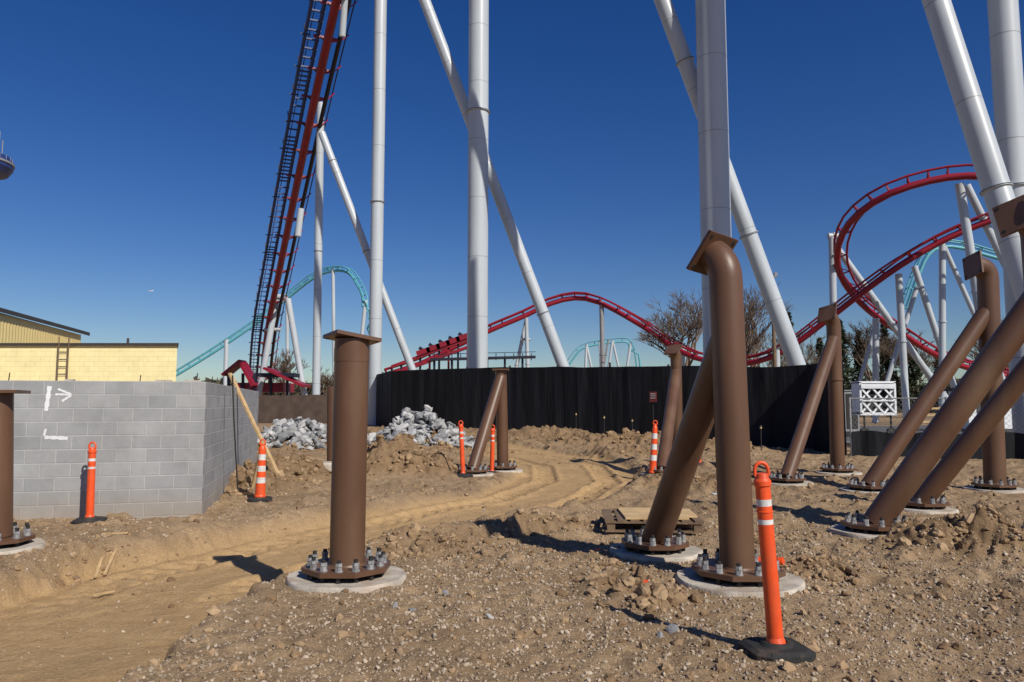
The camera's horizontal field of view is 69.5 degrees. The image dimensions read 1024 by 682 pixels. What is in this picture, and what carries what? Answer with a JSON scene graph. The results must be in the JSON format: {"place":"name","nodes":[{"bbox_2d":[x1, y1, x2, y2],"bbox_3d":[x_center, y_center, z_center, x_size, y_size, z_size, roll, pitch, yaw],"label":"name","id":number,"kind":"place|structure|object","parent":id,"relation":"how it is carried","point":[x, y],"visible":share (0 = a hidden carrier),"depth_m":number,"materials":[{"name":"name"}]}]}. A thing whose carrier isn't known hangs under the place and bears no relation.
{"place":"outdoors","nodes":[
{"label":"outdoors","id":0,"kind":"place"},
{"bbox_2d":[223,269,367,385],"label":"teal coaster post","id":1,"kind":"object","parent":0,"point":[226,353],"visible":0.37,"depth_m":127.15,"materials":[{"name":"metal"}]},
{"bbox_2d":[176,266,368,376],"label":"teal coaster track","id":2,"kind":"structure","parent":1,"relation":"on","point":[353,277],"depth_m":129.92,"materials":[{"name":"teal metal"}]},
{"bbox_2d":[0,412,1023,681],"bbox_3d":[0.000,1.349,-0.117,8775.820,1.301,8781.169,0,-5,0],"label":"ground","id":3,"kind":"structure","parent":0,"point":[256,546],"depth_m":7.32,"materials":[{"name":"brown soil"}]},
{"bbox_2d":[0,131,14,179],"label":"observation tower","id":4,"kind":"structure","parent":3,"relation":"on","point":[7,167],"depth_m":195.31,"materials":[{"name":"blue metal"}]},
{"bbox_2d":[0,390,45,554],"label":"steel support column","id":5,"kind":"structure","parent":3,"relation":"on","point":[14,539],"depth_m":8.46,"materials":[{"name":"metal"}]},
{"bbox_2d":[0,313,80,342],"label":"hall siding","id":6,"kind":"object","parent":3,"relation":"on","point":[13,329],"visible":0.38,"depth_m":38.83,"materials":[{"name":"beige metal"}]},
{"bbox_2d":[0,308,89,335],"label":"hall roof","id":7,"kind":"structure","parent":6,"relation":"on","point":[17,314],"depth_m":39.69,"materials":[{"name":"metal"}]},
{"bbox_2d":[0,346,176,380],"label":"block annex","id":8,"kind":"object","parent":3,"relation":"on","point":[106,363],"visible":0.4,"depth_m":30.03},
{"bbox_2d":[56,337,69,380],"bbox_3d":[-18.159,1.914,29.746,0.450,4.200,0.050,0,-5,0],"label":"roof ladder","id":9,"kind":"object","parent":8,"relation":"attached to","point":[58,361],"visible":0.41,"depth_m":29.84,"materials":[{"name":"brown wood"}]},
{"bbox_2d":[0,338,178,348],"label":"annex roof edge","id":10,"kind":"object","parent":8,"relation":"on","point":[91,344],"visible":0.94,"depth_m":30.00,"materials":[{"name":"metal"}]},
{"bbox_2d":[70,441,107,524],"bbox_3d":[-5.953,1.997,10.445,0.410,1.143,0.410,2,-5,-17],"label":"orange delineator post","id":11,"kind":"object","parent":3,"relation":"on","point":[89,517],"visible":1,"depth_m":10.40,"materials":[{"name":"plastic"}]},
{"bbox_2d":[0,380,207,519],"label":"front wall","id":12,"kind":"structure","parent":3,"relation":"on","point":[148,438],"depth_m":10.90,"materials":[{"name":"concrete"}]},
{"bbox_2d":[43,386,71,439],"bbox_3d":[-6.632,1.052,10.763,0.357,0.791,0.001,1,-5,-14],"label":"chalk arrow marking","id":13,"kind":"object","parent":12,"relation":"attached to","point":[48,395],"visible":1,"depth_m":10.75,"materials":[{"name":"white paint"}]},
{"bbox_2d":[93,532,127,595],"bbox_3d":[-4.495,2.439,8.292,0.342,0.371,1.990,3,-6,-29],"label":"scrap lumber pile","id":14,"kind":"object","parent":3,"relation":"on","point":[106,569],"visible":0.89,"depth_m":8.27,"materials":[{"name":"beige wood"}]},
{"bbox_2d":[203,382,258,513],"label":"side wall","id":15,"kind":"structure","parent":3,"relation":"on","point":[220,465],"depth_m":13.50,"materials":[{"name":"concrete"}]},
{"bbox_2d":[8,373,249,387],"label":"rebar stubs","id":16,"kind":"object","parent":15,"relation":"on","point":[196,380],"visible":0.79,"depth_m":11.21,"materials":[{"name":"metal"}]},
{"bbox_2d":[232,375,238,489],"bbox_3d":[-4.893,1.614,13.036,0.032,2.013,0.208,-3,-6,34],"label":"hanging cable","id":17,"kind":"object","parent":15,"relation":"hanging from","point":[234,432],"visible":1,"depth_m":13.02,"materials":[{"name":"rubber"}]},
{"bbox_2d":[236,492,253,494],"bbox_3d":[-4.819,2.767,13.362,0.351,0.053,0.180,-1,-5,10],"label":"wood offcut","id":18,"kind":"object","parent":3,"relation":"on","point":[246,493],"visible":0.79,"depth_m":13.32,"materials":[{"name":"beige wood"}]},
{"bbox_2d":[228,373,280,488],"bbox_3d":[-4.921,1.732,14.523,0.816,2.262,2.079,4,-6,-37],"label":"leaning timber brace","id":19,"kind":"object","parent":3,"relation":"on","point":[256,429],"visible":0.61,"depth_m":14.87,"materials":[{"name":"brown wood"}]},
{"bbox_2d":[247,439,271,502],"bbox_3d":[-4.378,2.249,12.862,0.410,1.078,0.410,2,-5,-17],"label":"orange delineator post","id":20,"kind":"object","parent":3,"relation":"on","point":[259,495],"visible":1,"depth_m":12.80,"materials":[{"name":"plastic"}]},
{"bbox_2d":[221,359,310,394],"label":"coaster station shelter","id":21,"kind":"object","parent":3,"relation":"on","point":[271,387],"visible":0.74,"depth_m":79.71,"materials":[{"name":"red metal"}]},
{"bbox_2d":[267,348,309,394],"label":"bare tree","id":22,"kind":"object","parent":3,"relation":"on","point":[285,366],"visible":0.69,"depth_m":104.77,"materials":[{"name":"brown plant"}]},
{"bbox_2d":[258,394,326,422],"bbox_3d":[-21.832,4.607,49.212,24.542,2.180,1.274,0,-5,-4],"label":"brown wood fence","id":23,"kind":"object","parent":3,"relation":"on","point":[271,408],"visible":0.14,"depth_m":49.60,"materials":[{"name":"wood"}]},
{"bbox_2d":[256,0,347,394],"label":"lift hill support","id":24,"kind":"object","parent":3,"relation":"on","point":[317,306],"visible":0.85,"depth_m":59.00,"materials":[{"name":"white paint"}]},
{"bbox_2d":[248,0,356,394],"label":"lift hill track","id":25,"kind":"structure","parent":24,"relation":"attached to","point":[314,97],"depth_m":61.42,"materials":[{"name":"red metal"}]},
{"bbox_2d":[257,417,369,449],"bbox_3d":[-7.691,3.371,26.813,5.137,1.247,3.097,0,-5,0],"label":"concrete rubble pile","id":26,"kind":"object","parent":3,"relation":"on","point":[306,432],"visible":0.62,"depth_m":25.92,"materials":[{"name":"grey concrete"}]},
{"bbox_2d":[310,366,333,394],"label":"bare tree","id":27,"kind":"object","parent":3,"relation":"on","point":[324,379],"visible":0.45,"depth_m":98.12,"materials":[{"name":"brown plant"}]},
{"bbox_2d":[323,386,332,470],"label":"steel support column","id":28,"kind":"structure","parent":3,"relation":"on","point":[328,464],"depth_m":18.32,"materials":[{"name":"metal"}]},
{"bbox_2d":[285,329,406,593],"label":"steel support column","id":29,"kind":"structure","parent":3,"relation":"on","point":[349,564],"depth_m":6.93,"materials":[{"name":"metal"}]},
{"bbox_2d":[318,0,415,424],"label":"white steel coaster tower","id":30,"kind":"structure","parent":3,"relation":"on","point":[373,255],"depth_m":46.99,"materials":[{"name":"metal"}]},
{"bbox_2d":[368,405,475,448],"bbox_3d":[-3.171,3.166,26.838,4.095,1.696,3.156,0,-5,0],"label":"concrete rubble pile","id":31,"kind":"object","parent":3,"relation":"on","point":[407,421],"visible":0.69,"depth_m":26.15,"materials":[{"name":"grey concrete"}]},
{"bbox_2d":[391,332,535,370],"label":"coaster train and brake platform","id":32,"kind":"object","parent":3,"relation":"on","point":[432,349],"visible":0.66,"depth_m":73.70,"materials":[{"name":"metal"}]},
{"bbox_2d":[456,420,472,477],"bbox_3d":[-1.119,2.465,16.915,0.410,1.288,0.410,2,-5,-17],"label":"orange delineator post","id":33,"kind":"object","parent":3,"relation":"on","point":[463,474],"visible":0.99,"depth_m":16.86,"materials":[{"name":"plastic"}]},
{"bbox_2d":[457,368,522,476],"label":"steel support column","id":34,"kind":"structure","parent":3,"relation":"on","point":[496,404],"depth_m":18.13,"materials":[{"name":"metal"}]},
{"bbox_2d":[487,425,498,472],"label":"orange delineator post","id":35,"kind":"object","parent":3,"relation":"on","point":[492,440],"visible":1,"depth_m":17.83,"materials":[{"name":"plastic"}]},
{"bbox_2d":[419,0,569,367],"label":"white steel coaster tower","id":36,"kind":"structure","parent":3,"relation":"on","point":[475,113],"depth_m":46.01,"materials":[{"name":"metal"}]},
{"bbox_2d":[0,424,1023,681],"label":"dirt clods","id":37,"kind":"object","parent":3,"relation":"on","point":[650,598],"visible":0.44,"depth_m":7.55,"materials":[{"name":"soil"}]},
{"bbox_2d":[515,318,529,366],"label":"coaster support post","id":38,"kind":"object","parent":3,"relation":"on","point":[525,335],"visible":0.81,"depth_m":78.30,"materials":[{"name":"white metal"}]},
{"bbox_2d":[393,493,716,637],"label":"broken concrete pieces","id":39,"kind":"object","parent":3,"relation":"on","point":[671,628],"visible":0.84,"depth_m":5.39,"materials":[{"name":"grey concrete"}]},
{"bbox_2d":[193,371,962,412],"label":"distant treeline","id":40,"kind":"object","parent":3,"relation":"on","point":[296,388],"visible":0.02,"depth_m":162.21,"materials":[{"name":"green plant"}]},
{"bbox_2d":[567,337,640,366],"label":"teal coaster track","id":41,"kind":"structure","parent":3,"relation":"on","point":[594,344],"depth_m":140.17,"materials":[{"name":"metal"}]},
{"bbox_2d":[599,301,609,366],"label":"coaster support post","id":42,"kind":"object","parent":3,"relation":"on","point":[603,354],"visible":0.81,"depth_m":77.14,"materials":[{"name":"white metal"}]},
{"bbox_2d":[376,357,846,454],"bbox_3d":[0.155,3.074,36.060,3.472,3.786,32.338,5,-7,-43],"label":"black screen fence","id":43,"kind":"object","parent":3,"relation":"on","point":[591,397],"visible":0.63,"depth_m":32.79,"materials":[{"name":"fabric"}]},
{"bbox_2d":[643,420,657,474],"bbox_3d":[3.267,2.500,17.224,0.410,1.304,0.410,2,-5,-17],"label":"orange delineator post","id":44,"kind":"object","parent":3,"relation":"on","point":[653,459],"visible":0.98,"depth_m":17.16,"materials":[{"name":"plastic"}]},
{"bbox_2d":[602,507,703,532],"bbox_3d":[1.829,2.358,9.759,1.235,0.178,1.010,0,-5,5],"label":"wooden pallet","id":45,"kind":"object","parent":3,"relation":"on","point":[634,516],"visible":0.73,"depth_m":9.50,"materials":[{"name":"brown wood"}]},
{"bbox_2d":[649,392,656,420],"bbox_3d":[5.766,2.972,30.067,0.320,1.810,0.073,-4,-6,38],"label":"warning sign","id":46,"kind":"object","parent":3,"relation":"on","point":[652,397],"visible":0.83,"depth_m":30.10,"materials":[{"name":"metal"}]},
{"bbox_2d":[640,344,682,475],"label":"steel support column","id":47,"kind":"structure","parent":3,"relation":"on","point":[673,415],"depth_m":19.11,"materials":[{"name":"metal"}]},
{"bbox_2d":[634,289,702,365],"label":"bare tree","id":48,"kind":"object","parent":3,"relation":"on","point":[688,329],"visible":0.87,"depth_m":73.24,"materials":[{"name":"brown plant"}]},
{"bbox_2d":[609,230,805,597],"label":"steel support column","id":49,"kind":"structure","parent":3,"relation":"on","point":[718,397],"depth_m":6.94,"materials":[{"name":"metal"}]},
{"bbox_2d":[653,0,805,365],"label":"white steel coaster tower","id":50,"kind":"structure","parent":3,"relation":"on","point":[722,198],"depth_m":34.81,"materials":[{"name":"metal"}]},
{"bbox_2d":[681,346,779,366],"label":"coaster support post","id":51,"kind":"object","parent":3,"relation":"on","point":[777,356],"visible":0.12,"depth_m":65.94,"materials":[{"name":"white metal"}]},
{"bbox_2d":[700,282,792,366],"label":"bare tree","id":52,"kind":"object","parent":3,"relation":"on","point":[751,313],"visible":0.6,"depth_m":81.91,"materials":[{"name":"brown plant"}]},
{"bbox_2d":[759,425,761,450],"bbox_3d":[8.542,3.373,25.304,0.100,0.957,0.100,0,-5,0],"label":"path light stake","id":53,"kind":"object","parent":3,"relation":"on","point":[760,426],"visible":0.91,"depth_m":25.30,"materials":[{"name":"brown metal"}]},
{"bbox_2d":[758,557,784,564],"bbox_3d":[2.525,2.232,7.375,0.366,0.195,0.164,-4,-6,37],"label":"fallen orange cone","id":54,"kind":"object","parent":3,"relation":"on","point":[781,560],"visible":0.2,"depth_m":7.30,"materials":[{"name":"plastic"}]},
{"bbox_2d":[747,318,802,366],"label":"bare tree","id":55,"kind":"object","parent":3,"relation":"on","point":[770,361],"visible":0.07,"depth_m":88.72,"materials":[{"name":"brown plant"}]},
{"bbox_2d":[738,461,815,663],"bbox_3d":[1.756,1.449,4.953,0.410,1.278,0.410,1,-5,-9],"label":"orange delineator post","id":56,"kind":"object","parent":3,"relation":"on","point":[774,644],"visible":0.99,"depth_m":4.90,"materials":[{"name":"plastic"}]},
{"bbox_2d":[782,312,794,365],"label":"pine tree","id":57,"kind":"object","parent":3,"relation":"on","point":[790,318],"visible":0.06,"depth_m":100.48,"materials":[{"name":"green plant"}]},
{"bbox_2d":[768,330,825,366],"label":"bare tree","id":58,"kind":"object","parent":3,"relation":"on","point":[811,352],"visible":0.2,"depth_m":95.58,"materials":[{"name":"brown plant"}]},
{"bbox_2d":[769,303,861,485],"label":"steel support column","id":59,"kind":"structure","parent":3,"relation":"on","point":[829,368],"depth_m":17.49,"materials":[{"name":"metal"}]},
{"bbox_2d":[810,337,823,363],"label":"pine tree","id":60,"kind":"object","parent":3,"relation":"on","point":[820,346],"visible":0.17,"depth_m":104.14,"materials":[{"name":"green plant"}]},
{"bbox_2d":[816,552,855,574],"bbox_3d":[3.189,2.186,7.273,0.100,0.109,0.579,1,-5,-9],"label":"broken log","id":61,"kind":"object","parent":3,"relation":"on","point":[849,569],"visible":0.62,"depth_m":7.05,"materials":[{"name":"brown wood"}]},
{"bbox_2d":[840,319,855,389],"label":"pine tree","id":62,"kind":"object","parent":3,"relation":"on","point":[847,369],"visible":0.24,"depth_m":94.68,"materials":[{"name":"green plant"}]},
{"bbox_2d":[848,330,871,416],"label":"pine tree","id":63,"kind":"object","parent":3,"relation":"on","point":[857,366],"visible":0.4,"depth_m":97.82,"materials":[{"name":"green plant"}]},
{"bbox_2d":[858,318,879,421],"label":"coaster support post","id":64,"kind":"object","parent":3,"relation":"on","point":[873,344],"visible":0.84,"depth_m":67.10,"materials":[{"name":"white metal"}]},
{"bbox_2d":[842,318,920,417],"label":"bare tree","id":65,"kind":"object","parent":3,"relation":"on","point":[867,331],"visible":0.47,"depth_m":95.78,"materials":[{"name":"plant"}]},
{"bbox_2d":[827,232,947,397],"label":"coaster support post","id":66,"kind":"object","parent":3,"relation":"on","point":[893,325],"visible":0.53,"depth_m":65.92,"materials":[{"name":"white metal"}]},
{"bbox_2d":[833,164,1008,377],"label":"red coaster track","id":67,"kind":"structure","parent":66,"relation":"on","point":[854,219],"depth_m":61.33,"materials":[{"name":"metal"}]},
{"bbox_2d":[879,324,901,416],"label":"pine tree","id":68,"kind":"object","parent":3,"relation":"on","point":[886,364],"visible":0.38,"depth_m":101.70,"materials":[{"name":"green plant"}]},
{"bbox_2d":[879,330,938,392],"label":"bare tree","id":69,"kind":"object","parent":3,"relation":"on","point":[894,339],"visible":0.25,"depth_m":99.67,"materials":[{"name":"brown plant"}]},
{"bbox_2d":[872,265,956,423],"bbox_3d":[34.648,0.161,62.204,8.246,13.613,2.658,0,-5,0],"label":"coaster support post","id":70,"kind":"object","parent":3,"relation":"on","point":[900,348],"visible":0.74,"depth_m":61.70,"materials":[{"name":"white metal"}]},
{"bbox_2d":[896,344,932,410],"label":"pine tree","id":71,"kind":"object","parent":3,"relation":"on","point":[912,373],"visible":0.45,"depth_m":98.43,"materials":[{"name":"green plant"}]},
{"bbox_2d":[829,194,1023,538],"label":"steel support column","id":72,"kind":"structure","parent":3,"relation":"on","point":[915,483],"depth_m":9.25,"materials":[{"name":"metal"}]},
{"bbox_2d":[839,250,1023,493],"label":"steel support column","id":73,"kind":"structure","parent":3,"relation":"on","point":[983,324],"depth_m":14.15,"materials":[{"name":"metal"}]},
{"bbox_2d":[848,397,1023,458],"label":"chain link fence","id":74,"kind":"object","parent":3,"relation":"on","point":[868,443],"visible":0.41,"depth_m":23.37,"materials":[{"name":"metal"}]},
{"bbox_2d":[925,349,949,410],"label":"pine tree","id":75,"kind":"object","parent":3,"relation":"on","point":[936,405],"visible":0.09,"depth_m":104.89,"materials":[{"name":"green plant"}]},
{"bbox_2d":[938,243,1004,406],"bbox_3d":[38.497,-0.785,61.951,8.566,15.460,2.054,1,-5,-16],"label":"coaster support post","id":76,"kind":"object","parent":3,"relation":"on","point":[944,254],"visible":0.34,"depth_m":60.47,"materials":[{"name":"white metal"}]},
{"bbox_2d":[921,0,1023,433],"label":"white steel coaster tower","id":77,"kind":"structure","parent":3,"relation":"on","point":[997,157],"depth_m":24.47,"materials":[{"name":"metal"}]},
{"bbox_2d":[955,183,1002,310],"bbox_3d":[39.694,-3.080,57.459,10.624,19.353,2.768,0,-5,0],"label":"coaster support post","id":78,"kind":"object","parent":3,"relation":"on","point":[962,190],"visible":0.45,"depth_m":56.94,"materials":[{"name":"white metal"}]},
{"bbox_2d":[384,212,991,371],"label":"red coaster track","id":79,"kind":"structure","parent":78,"relation":"on","point":[910,258],"depth_m":66.44,"materials":[{"name":"metal"}]},
{"bbox_2d":[953,317,1008,370],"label":"bare tree","id":80,"kind":"object","parent":3,"relation":"on","point":[976,349],"visible":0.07,"depth_m":85.68,"materials":[{"name":"brown plant"}]},
{"bbox_2d":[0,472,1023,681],"bbox_3d":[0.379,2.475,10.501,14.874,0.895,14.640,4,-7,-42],"label":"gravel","id":81,"kind":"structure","parent":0,"point":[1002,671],"depth_m":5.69,"materials":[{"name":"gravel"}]},
{"bbox_2d":[0,0,1023,385],"label":"sky","id":82,"kind":"structure","parent":0,"point":[143,139],"materials":[{"name":"blue"}]},
{"bbox_2d":[584,340,631,366],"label":"teal coaster post","id":83,"kind":"object","parent":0,"point":[612,347],"visible":0.2,"depth_m":140.10,"materials":[{"name":"metal"}]},
{"bbox_2d":[846,426,961,441],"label":"road","id":84,"kind":"structure","parent":0,"point":[884,428],"depth_m":51.11,"materials":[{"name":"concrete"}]},
{"bbox_2d":[772,272,777,366],"bbox_3d":[14.248,0.669,40.091,0.560,8.861,0.228,0,-5,0],"label":"floodlight pole","id":85,"kind":"object","parent":84,"relation":"on","point":[774,341],"visible":0.3,"depth_m":40.06,"materials":[{"name":"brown metal"}]},
{"bbox_2d":[844,390,859,434],"bbox_3d":[18.588,3.943,40.812,0.900,2.460,1.000,0,-5,0],"label":"utility cabinet","id":86,"kind":"object","parent":84,"relation":"on","point":[856,424],"visible":0.38,"depth_m":40.32,"materials":[{"name":"metal"}]},
{"bbox_2d":[851,381,896,432],"bbox_3d":[18.577,3.494,37.802,1.850,2.838,0.975,0,-5,0],"label":"lattice trailer","id":87,"kind":"object","parent":84,"relation":"on","point":[873,389],"visible":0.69,"depth_m":37.49,"materials":[{"name":"white paint"}]},
{"bbox_2d":[923,407,939,422],"bbox_3d":[29.665,5.193,49.715,5.400,1.500,0.165,0,-5,0],"label":"wood rail fence","id":88,"kind":"object","parent":84,"relation":"on","point":[938,408],"visible":0.05,"depth_m":49.65,"materials":[{"name":"brown wood"}]},
{"bbox_2d":[944,388,1012,431],"bbox_3d":[29.017,4.253,45.804,3.000,2.700,2.400,0,-5,0],"label":"ticket booth","id":89,"kind":"object","parent":84,"relation":"on","point":[1009,413],"visible":0.07,"depth_m":44.77,"materials":[{"name":"white paint"}]},
{"bbox_2d":[903,239,997,308],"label":"teal coaster track","id":90,"kind":"structure","parent":0,"point":[928,255],"depth_m":91.05,"materials":[{"name":"metal"}]}
]}

